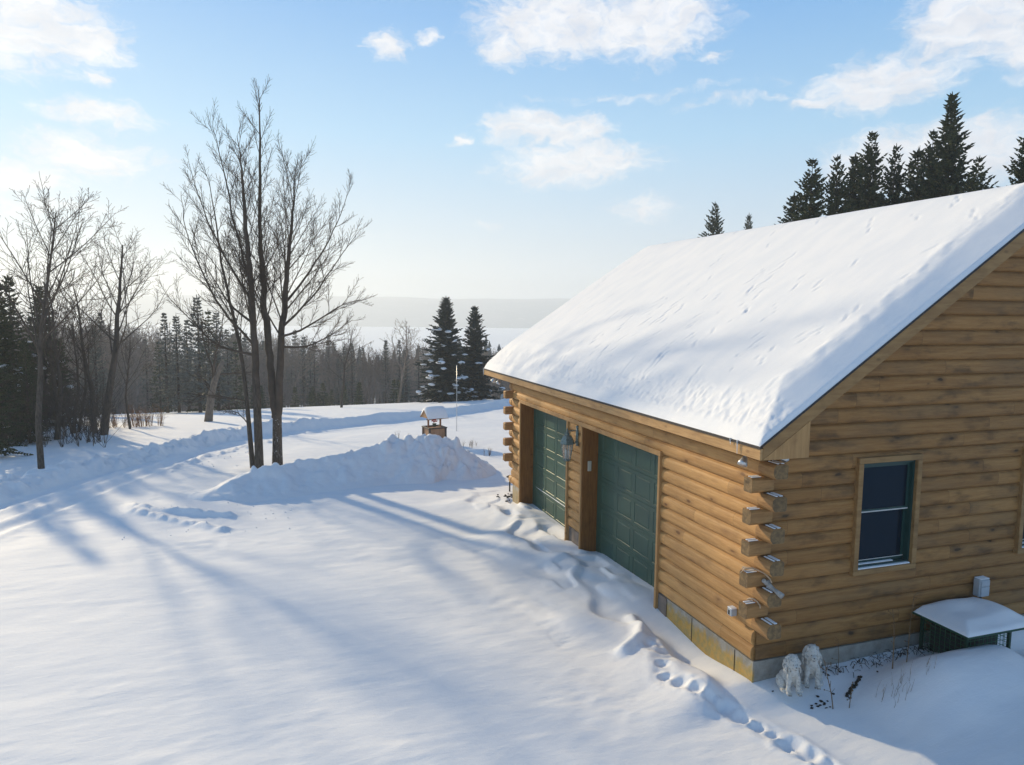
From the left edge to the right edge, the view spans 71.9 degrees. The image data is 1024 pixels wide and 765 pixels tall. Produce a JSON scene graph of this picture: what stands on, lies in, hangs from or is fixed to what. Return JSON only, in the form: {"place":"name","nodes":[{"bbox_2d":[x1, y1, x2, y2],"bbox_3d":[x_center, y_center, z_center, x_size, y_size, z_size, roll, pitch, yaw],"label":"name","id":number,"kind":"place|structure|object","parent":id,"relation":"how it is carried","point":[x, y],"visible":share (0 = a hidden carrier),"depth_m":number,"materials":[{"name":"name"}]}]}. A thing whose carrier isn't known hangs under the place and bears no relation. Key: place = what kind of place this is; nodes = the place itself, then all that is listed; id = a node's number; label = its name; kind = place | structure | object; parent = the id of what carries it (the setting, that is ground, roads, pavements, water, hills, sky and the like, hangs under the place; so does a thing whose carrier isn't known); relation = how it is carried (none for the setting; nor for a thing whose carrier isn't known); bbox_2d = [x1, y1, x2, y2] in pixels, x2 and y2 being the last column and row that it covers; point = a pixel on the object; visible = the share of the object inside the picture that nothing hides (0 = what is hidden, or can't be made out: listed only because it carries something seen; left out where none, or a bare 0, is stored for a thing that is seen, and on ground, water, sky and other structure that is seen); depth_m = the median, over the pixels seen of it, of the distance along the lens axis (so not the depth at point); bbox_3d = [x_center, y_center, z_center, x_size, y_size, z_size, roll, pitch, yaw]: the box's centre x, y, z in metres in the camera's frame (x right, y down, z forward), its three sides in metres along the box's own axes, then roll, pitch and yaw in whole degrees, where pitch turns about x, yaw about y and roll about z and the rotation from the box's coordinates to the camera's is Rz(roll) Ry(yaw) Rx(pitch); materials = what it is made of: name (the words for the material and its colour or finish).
{"place":"outdoors","nodes":[
{"label":"outdoors","id":0,"kind":"place"},
{"bbox_2d":[19,323,528,366],"bbox_3d":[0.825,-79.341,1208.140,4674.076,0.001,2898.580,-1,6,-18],"label":"lake","id":1,"kind":"structure","parent":0,"point":[501,337],"depth_m":1204.02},
{"bbox_2d":[3,294,569,327],"bbox_3d":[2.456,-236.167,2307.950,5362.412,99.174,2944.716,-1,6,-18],"label":"hills","id":2,"kind":"structure","parent":0,"point":[421,312],"depth_m":2072.99,"materials":[{"name":"grey"}]},
{"bbox_2d":[0,398,1023,764],"bbox_3d":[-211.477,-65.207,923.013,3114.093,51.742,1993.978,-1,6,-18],"label":"snow field","id":3,"kind":"structure","parent":0,"point":[144,620],"depth_m":10.04,"materials":[{"name":"snow"}]},
{"bbox_2d":[0,353,32,455],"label":"spruce","id":4,"kind":"object","parent":3,"relation":"on","point":[6,425],"visible":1,"depth_m":23.57,"materials":[{"name":"plant"}]},
{"bbox_2d":[0,282,45,443],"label":"spruce","id":5,"kind":"object","parent":3,"relation":"on","point":[7,343],"visible":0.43,"depth_m":27.06,"materials":[{"name":"plant"}]},
{"bbox_2d":[0,274,45,424],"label":"spruce","id":6,"kind":"object","parent":3,"relation":"on","point":[10,284],"visible":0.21,"depth_m":30.91,"materials":[{"name":"plant"}]},
{"bbox_2d":[2,339,51,444],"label":"spruce","id":7,"kind":"object","parent":3,"relation":"on","point":[24,346],"visible":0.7,"depth_m":26.59,"materials":[{"name":"plant"}]},
{"bbox_2d":[0,262,87,439],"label":"bare tree","id":8,"kind":"object","parent":3,"relation":"on","point":[57,366],"visible":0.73,"depth_m":27.74,"materials":[{"name":"plant"}]},
{"bbox_2d":[9,284,79,426],"bbox_3d":[-22.051,-1.146,33.041,3.263,7.050,3.327,-2,6,-24],"label":"spruce","id":9,"kind":"object","parent":3,"relation":"on","point":[31,356],"visible":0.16,"depth_m":32.84,"materials":[{"name":"plant"}]},
{"bbox_2d":[2,293,109,432],"bbox_3d":[-18.944,-0.607,29.142,3.753,6.289,5.620,0,6,-9],"label":"bare tree","id":10,"kind":"object","parent":3,"relation":"on","point":[77,365],"visible":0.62,"depth_m":29.84,"materials":[{"name":"brown wood"}]},
{"bbox_2d":[0,174,130,468],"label":"bare tree","id":11,"kind":"object","parent":3,"relation":"on","point":[38,344],"visible":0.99,"depth_m":22.10,"materials":[{"name":"plant"}]},
{"bbox_2d":[30,260,113,432],"bbox_3d":[-18.741,-1.465,30.361,3.400,7.831,4.078,5,7,35],"label":"bare tree","id":12,"kind":"object","parent":3,"relation":"on","point":[86,364],"visible":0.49,"depth_m":30.03,"materials":[{"name":"plant"}]},
{"bbox_2d":[0,359,167,446],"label":"thicket","id":13,"kind":"object","parent":3,"relation":"on","point":[70,399],"visible":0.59,"depth_m":27.26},
{"bbox_2d":[80,328,114,416],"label":"spruce","id":14,"kind":"object","parent":3,"relation":"on","point":[96,368],"visible":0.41,"depth_m":44.12,"materials":[{"name":"plant"}]},
{"bbox_2d":[69,323,128,402],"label":"bare tree","id":15,"kind":"object","parent":3,"relation":"on","point":[104,351],"visible":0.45,"depth_m":48.57,"materials":[{"name":"brown plant"}]},
{"bbox_2d":[22,210,185,434],"bbox_3d":[-16.531,-2.355,29.513,4.460,9.844,5.297,5,7,37],"label":"bare tree","id":16,"kind":"object","parent":3,"relation":"on","point":[113,362],"visible":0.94,"depth_m":29.40,"materials":[{"name":"plant"}]},
{"bbox_2d":[91,313,119,412],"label":"spruce","id":17,"kind":"object","parent":3,"relation":"on","point":[102,359],"visible":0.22,"depth_m":59.44,"materials":[{"name":"plant"}]},
{"bbox_2d":[76,314,159,413],"bbox_3d":[-33.278,-1.233,60.139,6.674,9.100,4.855,-4,8,-41],"label":"bare tree","id":18,"kind":"object","parent":3,"relation":"on","point":[138,336],"visible":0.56,"depth_m":60.40,"materials":[{"name":"brown plant"}]},
{"bbox_2d":[84,322,156,413],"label":"bare tree","id":19,"kind":"object","parent":3,"relation":"on","point":[146,325],"visible":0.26,"depth_m":66.98,"materials":[{"name":"brown plant"}]},
{"bbox_2d":[105,323,160,428],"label":"bare tree","id":20,"kind":"object","parent":3,"relation":"on","point":[126,389],"visible":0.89,"depth_m":31.74,"materials":[{"name":"brown wood"}]},
{"bbox_2d":[117,323,155,412],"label":"bare tree","id":21,"kind":"object","parent":3,"relation":"on","point":[127,328],"visible":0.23,"depth_m":70.59,"materials":[{"name":"brown plant"}]},
{"bbox_2d":[123,342,154,412],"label":"bare tree","id":22,"kind":"object","parent":3,"relation":"on","point":[138,372],"visible":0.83,"depth_m":57.77,"materials":[{"name":"brown plant"}]},
{"bbox_2d":[116,404,165,426],"bbox_3d":[-17.500,1.521,33.399,2.194,1.319,2.082,0,6,-6],"label":"russet shrub","id":23,"kind":"object","parent":3,"relation":"on","point":[138,418],"visible":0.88,"depth_m":33.34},
{"bbox_2d":[138,339,157,411],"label":"spruce","id":24,"kind":"object","parent":3,"relation":"on","point":[146,385],"visible":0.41,"depth_m":67.05,"materials":[{"name":"plant"}]},
{"bbox_2d":[112,319,183,389],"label":"bare tree","id":25,"kind":"object","parent":3,"relation":"on","point":[154,347],"visible":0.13,"depth_m":90.34,"materials":[{"name":"brown plant"}]},
{"bbox_2d":[122,323,181,394],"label":"bare tree","id":26,"kind":"object","parent":3,"relation":"on","point":[155,352],"visible":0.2,"depth_m":89.81,"materials":[{"name":"brown plant"}]},
{"bbox_2d":[146,343,177,412],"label":"spruce","id":27,"kind":"object","parent":3,"relation":"on","point":[160,398],"visible":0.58,"depth_m":60.19,"materials":[{"name":"plant"}]},
{"bbox_2d":[150,313,176,412],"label":"spruce","id":28,"kind":"object","parent":3,"relation":"on","point":[165,352],"visible":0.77,"depth_m":50.01,"materials":[{"name":"plant"}]},
{"bbox_2d":[133,328,196,411],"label":"bare tree","id":29,"kind":"object","parent":3,"relation":"on","point":[164,354],"visible":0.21,"depth_m":77.51,"materials":[{"name":"brown plant"}]},
{"bbox_2d":[160,315,197,412],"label":"spruce","id":30,"kind":"object","parent":3,"relation":"on","point":[176,351],"visible":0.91,"depth_m":49.04,"materials":[{"name":"plant"}]},
{"bbox_2d":[175,320,202,411],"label":"spruce","id":31,"kind":"object","parent":3,"relation":"on","point":[185,343],"visible":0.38,"depth_m":53.98,"materials":[{"name":"plant"}]},
{"bbox_2d":[174,294,220,412],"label":"spruce","id":32,"kind":"object","parent":3,"relation":"on","point":[199,384],"visible":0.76,"depth_m":47.91,"materials":[{"name":"plant"}]},
{"bbox_2d":[186,310,231,411],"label":"spruce","id":33,"kind":"object","parent":3,"relation":"on","point":[203,406],"visible":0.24,"depth_m":51.95,"materials":[{"name":"plant"}]},
{"bbox_2d":[180,322,249,406],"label":"bare tree","id":34,"kind":"object","parent":3,"relation":"on","point":[220,349],"visible":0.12,"depth_m":73.58,"materials":[{"name":"brown plant"}]},
{"bbox_2d":[179,162,254,467],"bbox_3d":[-9.189,-1.991,22.313,1.912,10.076,2.283,1,6,7],"label":"slender maple","id":35,"kind":"object","parent":3,"relation":"on","point":[247,411],"visible":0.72,"depth_m":22.33,"materials":[{"name":"brown plant"}]},
{"bbox_2d":[187,304,251,421],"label":"broken tree","id":36,"kind":"object","parent":3,"relation":"on","point":[216,374],"visible":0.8,"depth_m":36.66,"materials":[{"name":"brown plant"}]},
{"bbox_2d":[202,312,240,410],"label":"spruce","id":37,"kind":"object","parent":3,"relation":"on","point":[224,387],"visible":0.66,"depth_m":50.09,"materials":[{"name":"plant"}]},
{"bbox_2d":[155,97,297,468],"bbox_3d":[-8.590,-2.871,21.962,3.909,11.887,3.689,0,6,-3],"label":"straight maple","id":38,"kind":"object","parent":3,"relation":"on","point":[257,418],"visible":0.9,"depth_m":21.81,"materials":[{"name":"brown plant"}]},
{"bbox_2d":[220,329,239,407],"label":"spruce","id":39,"kind":"object","parent":3,"relation":"on","point":[229,366],"visible":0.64,"depth_m":55.19,"materials":[{"name":"plant"}]},
{"bbox_2d":[211,335,250,407],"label":"bare tree","id":40,"kind":"object","parent":3,"relation":"on","point":[238,362],"visible":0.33,"depth_m":60.69,"materials":[{"name":"brown plant"}]},
{"bbox_2d":[222,341,251,409],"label":"spruce","id":41,"kind":"object","parent":3,"relation":"on","point":[237,394],"visible":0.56,"depth_m":58.17,"materials":[{"name":"plant"}]},
{"bbox_2d":[0,398,510,504],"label":"snow bank","id":42,"kind":"structure","parent":3,"relation":"on","point":[13,487],"depth_m":24.49,"materials":[{"name":"snow"}]},
{"bbox_2d":[245,352,267,407],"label":"bare tree","id":43,"kind":"object","parent":3,"relation":"on","point":[259,370],"visible":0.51,"depth_m":67.85,"materials":[{"name":"brown plant"}]},
{"bbox_2d":[46,365,509,414],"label":"undergrowth","id":44,"kind":"object","parent":3,"relation":"on","point":[285,389],"visible":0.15,"depth_m":68.12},
{"bbox_2d":[79,337,507,400],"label":"woods","id":45,"kind":"object","parent":3,"relation":"on","point":[459,342],"depth_m":116.94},
{"bbox_2d":[226,74,374,464],"bbox_3d":[-6.552,-3.264,22.393,4.878,12.659,3.818,0,6,-3],"label":"forked maple","id":46,"kind":"object","parent":3,"relation":"on","point":[275,388],"visible":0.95,"depth_m":22.19,"materials":[{"name":"brown plant"}]},
{"bbox_2d":[296,348,308,406],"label":"spruce","id":47,"kind":"object","parent":3,"relation":"on","point":[302,389],"visible":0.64,"depth_m":70.30,"materials":[{"name":"plant"}]},
{"bbox_2d":[296,334,309,406],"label":"spruce","id":48,"kind":"object","parent":3,"relation":"on","point":[302,343],"visible":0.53,"depth_m":72.05,"materials":[{"name":"plant"}]},
{"bbox_2d":[289,340,319,404],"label":"bare tree","id":49,"kind":"object","parent":3,"relation":"on","point":[299,373],"visible":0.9,"depth_m":63.82,"materials":[{"name":"brown plant"}]},
{"bbox_2d":[274,332,336,399],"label":"bare tree","id":50,"kind":"object","parent":3,"relation":"on","point":[295,351],"visible":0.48,"depth_m":79.60,"materials":[{"name":"brown plant"}]},
{"bbox_2d":[307,341,320,402],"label":"spruce","id":51,"kind":"object","parent":3,"relation":"on","point":[313,359],"visible":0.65,"depth_m":69.34,"materials":[{"name":"plant"}]},
{"bbox_2d":[312,352,346,405],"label":"bare tree","id":52,"kind":"object","parent":3,"relation":"on","point":[334,360],"visible":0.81,"depth_m":65.51,"materials":[{"name":"brown plant"}]},
{"bbox_2d":[308,337,358,402],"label":"bare tree","id":53,"kind":"object","parent":3,"relation":"on","point":[320,357],"visible":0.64,"depth_m":67.21,"materials":[{"name":"brown plant"}]},
{"bbox_2d":[334,359,340,404],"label":"spruce","id":54,"kind":"object","parent":3,"relation":"on","point":[338,393],"visible":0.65,"depth_m":64.65,"materials":[{"name":"plant"}]},
{"bbox_2d":[320,349,359,405],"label":"bare tree","id":55,"kind":"object","parent":3,"relation":"on","point":[336,370],"visible":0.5,"depth_m":66.49,"materials":[{"name":"brown plant"}]},
{"bbox_2d":[188,434,496,502],"bbox_3d":[-4.851,2.382,20.958,9.694,1.420,3.672,-3,7,-29],"label":"snow mound","id":56,"kind":"object","parent":3,"relation":"on","point":[392,459],"visible":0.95,"depth_m":20.59,"materials":[{"name":"snow"}]},
{"bbox_2d":[336,346,352,404],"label":"spruce","id":57,"kind":"object","parent":3,"relation":"on","point":[346,383],"visible":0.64,"depth_m":64.02,"materials":[{"name":"plant"}]},
{"bbox_2d":[320,315,373,407],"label":"bare tree","id":58,"kind":"object","parent":3,"relation":"on","point":[342,391],"visible":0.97,"depth_m":48.09,"materials":[{"name":"brown wood"}]},
{"bbox_2d":[345,345,356,404],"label":"spruce","id":59,"kind":"object","parent":3,"relation":"on","point":[351,373],"visible":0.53,"depth_m":67.55,"materials":[{"name":"plant"}]},
{"bbox_2d":[329,341,375,393],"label":"bare tree","id":60,"kind":"object","parent":3,"relation":"on","point":[357,362],"visible":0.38,"depth_m":71.58,"materials":[{"name":"brown plant"}]},
{"bbox_2d":[354,382,365,404],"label":"spruce","id":61,"kind":"object","parent":3,"relation":"on","point":[358,394],"visible":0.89,"depth_m":58.45,"materials":[{"name":"plant"}]},
{"bbox_2d":[357,347,389,403],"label":"bare tree","id":62,"kind":"object","parent":3,"relation":"on","point":[372,363],"visible":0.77,"depth_m":70.19,"materials":[{"name":"brown plant"}]},
{"bbox_2d":[356,355,393,403],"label":"bare tree","id":63,"kind":"object","parent":3,"relation":"on","point":[370,375],"visible":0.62,"depth_m":70.26,"materials":[{"name":"brown plant"}]},
{"bbox_2d":[363,347,400,403],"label":"bare tree","id":64,"kind":"object","parent":3,"relation":"on","point":[375,370],"visible":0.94,"depth_m":69.52,"materials":[{"name":"brown plant"}]},
{"bbox_2d":[376,340,391,403],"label":"spruce","id":65,"kind":"object","parent":3,"relation":"on","point":[384,364],"visible":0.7,"depth_m":70.16,"materials":[{"name":"plant"}]},
{"bbox_2d":[388,379,398,402],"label":"spruce","id":66,"kind":"object","parent":3,"relation":"on","point":[393,384],"visible":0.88,"depth_m":60.95,"materials":[{"name":"plant"}]},
{"bbox_2d":[391,340,403,399],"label":"spruce","id":67,"kind":"object","parent":3,"relation":"on","point":[399,360],"visible":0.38,"depth_m":70.14,"materials":[{"name":"plant"}]},
{"bbox_2d":[379,321,430,402],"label":"bare tree","id":68,"kind":"object","parent":3,"relation":"on","point":[405,361],"visible":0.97,"depth_m":56.35,"materials":[{"name":"brown plant"}]},
{"bbox_2d":[388,339,422,402],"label":"bare tree","id":69,"kind":"object","parent":3,"relation":"on","point":[409,356],"visible":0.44,"depth_m":76.25,"materials":[{"name":"brown plant"}]},
{"bbox_2d":[400,350,411,401],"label":"spruce","id":70,"kind":"object","parent":3,"relation":"on","point":[405,387],"visible":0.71,"depth_m":65.22,"materials":[{"name":"plant"}]},
{"bbox_2d":[400,347,416,402],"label":"spruce","id":71,"kind":"object","parent":3,"relation":"on","point":[407,389],"visible":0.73,"depth_m":65.74,"materials":[{"name":"plant"}]},
{"bbox_2d":[413,344,423,400],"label":"spruce","id":72,"kind":"object","parent":3,"relation":"on","point":[417,382],"visible":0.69,"depth_m":68.76,"materials":[{"name":"plant"}]},
{"bbox_2d":[420,406,448,437],"bbox_3d":[-3.140,1.835,28.551,0.912,1.792,0.848,-3,7,-30],"label":"wishing well","id":73,"kind":"object","parent":3,"relation":"on","point":[433,413],"visible":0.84,"depth_m":28.30,"materials":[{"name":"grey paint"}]},
{"bbox_2d":[409,297,475,402],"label":"spruce","id":74,"kind":"object","parent":3,"relation":"on","point":[443,361],"visible":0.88,"depth_m":50.55,"materials":[{"name":"plant"}]},
{"bbox_2d":[454,306,504,400],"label":"spruce","id":75,"kind":"object","parent":3,"relation":"on","point":[474,335],"visible":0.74,"depth_m":52.69,"materials":[{"name":"plant"}]},
{"bbox_2d":[698,201,724,237],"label":"spruce","id":76,"kind":"object","parent":3,"relation":"on","point":[714,220],"visible":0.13,"depth_m":58.83,"materials":[{"name":"plant"}]},
{"bbox_2d":[484,229,1023,682],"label":"log garage","id":77,"kind":"structure","parent":3,"relation":"on","point":[895,482],"depth_m":9.62,"materials":[{"name":"brown"}]},
{"bbox_2d":[533,408,566,526],"bbox_3d":[0.992,1.917,15.995,0.061,2.495,2.850,-1,6,-18],"label":"garage door","id":78,"kind":"structure","parent":77,"relation":"in","point":[549,466],"depth_m":16.32,"materials":[{"name":"green paint"}]},
{"bbox_2d":[560,426,578,461],"bbox_3d":[1.133,1.204,13.913,0.402,0.705,0.263,-1,6,-18],"label":"wall lantern","id":79,"kind":"object","parent":77,"relation":"attached to","point":[567,442],"depth_m":13.84,"materials":[{"name":"grey metal"}]},
{"bbox_2d":[596,433,657,586],"bbox_3d":[2.153,2.275,12.563,0.050,2.495,2.850,-1,6,-18],"label":"garage door","id":80,"kind":"structure","parent":77,"relation":"in","point":[627,477],"depth_m":12.70,"materials":[{"name":"green paint"}]},
{"bbox_2d":[484,183,1023,446],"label":"roof snow","id":81,"kind":"structure","parent":77,"relation":"on","point":[759,336],"depth_m":10.99,"materials":[{"name":"snow"}]},
{"bbox_2d":[762,579,783,598],"bbox_3d":[3.207,2.526,8.667,0.096,0.176,0.297,-4,7,-36],"label":"driftwood","id":82,"kind":"object","parent":77,"relation":"on","point":[780,594],"visible":1,"depth_m":8.65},
{"bbox_2d":[849,453,922,575],"bbox_3d":[4.958,1.741,9.433,1.070,1.575,0.185,-1,6,-18],"label":"window","id":83,"kind":"structure","parent":77,"relation":"in","point":[886,499],"depth_m":9.46,"materials":[{"name":"glass"}]},
{"bbox_2d":[973,576,989,598],"bbox_3d":[6.643,3.012,10.002,0.190,0.516,0.122,-1,6,-18],"label":"junction box","id":84,"kind":"object","parent":77,"relation":"attached to","point":[981,585],"visible":0.93,"depth_m":9.94,"materials":[{"name":"grey plastic"}]},
{"bbox_2d":[1012,446,1023,553],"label":"window","id":85,"kind":"structure","parent":77,"relation":"in","point":[1019,537],"depth_m":10.17,"materials":[{"name":"teal paint"}]},
{"bbox_2d":[774,192,800,224],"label":"spruce","id":86,"kind":"object","parent":3,"relation":"on","point":[791,209],"visible":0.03,"depth_m":34.26,"materials":[{"name":"plant"}]},
{"bbox_2d":[776,654,802,696],"bbox_3d":[3.438,3.572,8.725,0.290,0.492,0.379,1,6,-1],"label":"stone lion","id":87,"kind":"object","parent":3,"relation":"on","point":[788,675],"visible":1,"depth_m":8.62},
{"bbox_2d":[777,158,835,221],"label":"spruce","id":88,"kind":"object","parent":3,"relation":"on","point":[811,209],"visible":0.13,"depth_m":32.11,"materials":[{"name":"plant"}]},
{"bbox_2d":[800,644,823,689],"bbox_3d":[3.761,3.531,8.893,0.312,0.529,0.407,2,6,11],"label":"stone lion","id":89,"kind":"object","parent":3,"relation":"on","point":[811,662],"visible":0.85,"depth_m":8.78},
{"bbox_2d":[820,154,857,215],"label":"spruce","id":90,"kind":"object","parent":3,"relation":"on","point":[837,194],"visible":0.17,"depth_m":33.02,"materials":[{"name":"plant"}]},
{"bbox_2d":[772,642,931,708],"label":"plant litter","id":91,"kind":"object","parent":3,"relation":"on","point":[848,693],"visible":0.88,"depth_m":9.22,"materials":[{"name":"brown plant"}]},
{"bbox_2d":[840,154,863,211],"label":"spruce","id":92,"kind":"object","parent":3,"relation":"on","point":[854,160],"visible":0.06,"depth_m":34.97,"materials":[{"name":"plant"}]},
{"bbox_2d":[844,131,899,211],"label":"spruce","id":93,"kind":"object","parent":3,"relation":"on","point":[870,196],"visible":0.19,"depth_m":32.96,"materials":[{"name":"plant"}]},
{"bbox_2d":[875,143,912,205],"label":"spruce","id":94,"kind":"object","parent":3,"relation":"on","point":[897,180],"visible":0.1,"depth_m":33.97,"materials":[{"name":"plant"}]},
{"bbox_2d":[876,657,936,707],"bbox_3d":[4.754,3.542,8.491,0.705,0.598,0.310,-1,6,-18],"label":"grass tuft","id":95,"kind":"object","parent":3,"relation":"on","point":[901,678],"visible":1,"depth_m":8.47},
{"bbox_2d":[898,147,926,202],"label":"spruce","id":96,"kind":"object","parent":3,"relation":"on","point":[912,165],"visible":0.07,"depth_m":35.99,"materials":[{"name":"plant"}]},
{"bbox_2d":[909,130,938,199],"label":"spruce","id":97,"kind":"object","parent":3,"relation":"on","point":[928,159],"visible":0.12,"depth_m":32.61,"materials":[{"name":"plant"}]},
{"bbox_2d":[916,91,981,200],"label":"spruce","id":98,"kind":"object","parent":3,"relation":"on","point":[942,182],"visible":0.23,"depth_m":30.83,"materials":[{"name":"plant"}]},
{"bbox_2d":[912,612,1023,653],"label":"wire cage","id":99,"kind":"object","parent":3,"relation":"on","point":[942,638],"visible":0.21,"depth_m":9.35,"materials":[{"name":"green"}]},
{"bbox_2d":[958,155,998,193],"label":"spruce","id":100,"kind":"object","parent":3,"relation":"on","point":[976,185],"visible":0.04,"depth_m":29.19,"materials":[{"name":"plant"}]},
{"bbox_2d":[996,136,1023,186],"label":"spruce","id":101,"kind":"object","parent":3,"relation":"on","point":[1017,172],"visible":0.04,"depth_m":25.30,"materials":[{"name":"plant"}]},
{"bbox_2d":[0,0,1023,298],"label":"sky","id":102,"kind":"structure","parent":0,"point":[492,149],"materials":[{"name":"blue"}]},
{"bbox_2d":[913,597,1023,637],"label":"lid snow","id":103,"kind":"structure","parent":0,"point":[969,617],"depth_m":9.28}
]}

